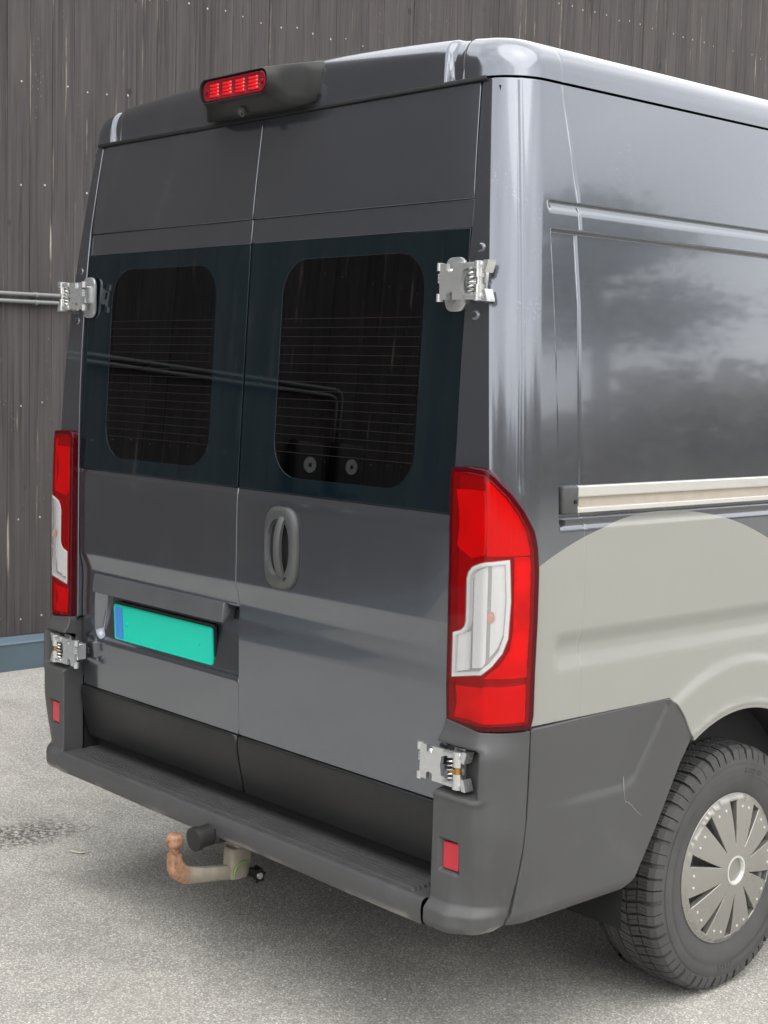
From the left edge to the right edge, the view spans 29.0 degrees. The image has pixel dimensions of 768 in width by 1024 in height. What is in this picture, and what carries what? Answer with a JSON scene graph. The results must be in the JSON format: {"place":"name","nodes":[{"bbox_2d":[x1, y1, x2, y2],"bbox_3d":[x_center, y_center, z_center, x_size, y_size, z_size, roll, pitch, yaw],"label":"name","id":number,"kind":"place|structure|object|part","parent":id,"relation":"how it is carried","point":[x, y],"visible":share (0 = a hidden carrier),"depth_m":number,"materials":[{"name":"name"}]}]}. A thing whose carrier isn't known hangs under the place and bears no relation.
{"place":"outdoors","nodes":[
{"label":"outdoors","id":0,"kind":"place"},
{"bbox_2d":[0,671,763,1016],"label":"grit","id":1,"kind":"object","parent":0,"point":[268,915],"visible":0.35,"depth_m":4.38,"materials":[{"name":"grey gravel"}]},
{"bbox_2d":[0,667,767,1023],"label":"ground","id":2,"kind":"structure","parent":0,"point":[254,965],"depth_m":4.29,"materials":[{"name":"concrete"}]},
{"bbox_2d":[70,849,84,852],"bbox_3d":[-1.046,1.160,5.074,0.060,0.007,0.017,3,6,19],"label":"dry leaf","id":3,"kind":"object","parent":2,"relation":"on","point":[75,851],"visible":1,"depth_m":5.08,"materials":[{"name":"beige"}]},
{"bbox_2d":[0,0,767,672],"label":"timber wall","id":4,"kind":"structure","parent":2,"relation":"on","point":[74,74],"depth_m":8.12,"materials":[{"name":"grey"}]},
{"bbox_2d":[0,291,69,297],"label":"wall pipe","id":5,"kind":"object","parent":4,"relation":"attached to","point":[33,294],"depth_m":7.91,"materials":[{"name":"silver metal"}]},
{"bbox_2d":[0,298,69,305],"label":"wall pipe","id":6,"kind":"object","parent":4,"relation":"attached to","point":[34,302],"depth_m":7.90,"materials":[{"name":"silver metal"}]},
{"bbox_2d":[43,37,767,988],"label":"panel van","id":7,"kind":"object","parent":2,"relation":"on","point":[409,537],"visible":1,"depth_m":3.76,"materials":[{"name":"paint"}]},
{"bbox_3d":[-0.638,-0.171,4.382,0.101,1.853,0.839,-3,7,-42],"label":"rear door","id":8,"kind":"part","parent":7,"relation":"part of","materials":[{"name":"paint"}]},
{"bbox_3d":[-0.094,-0.098,3.760,0.133,1.853,0.832,-3,7,-42],"label":"rear door","id":9,"kind":"part","parent":7,"relation":"part of","materials":[{"name":"paint"}]}
]}

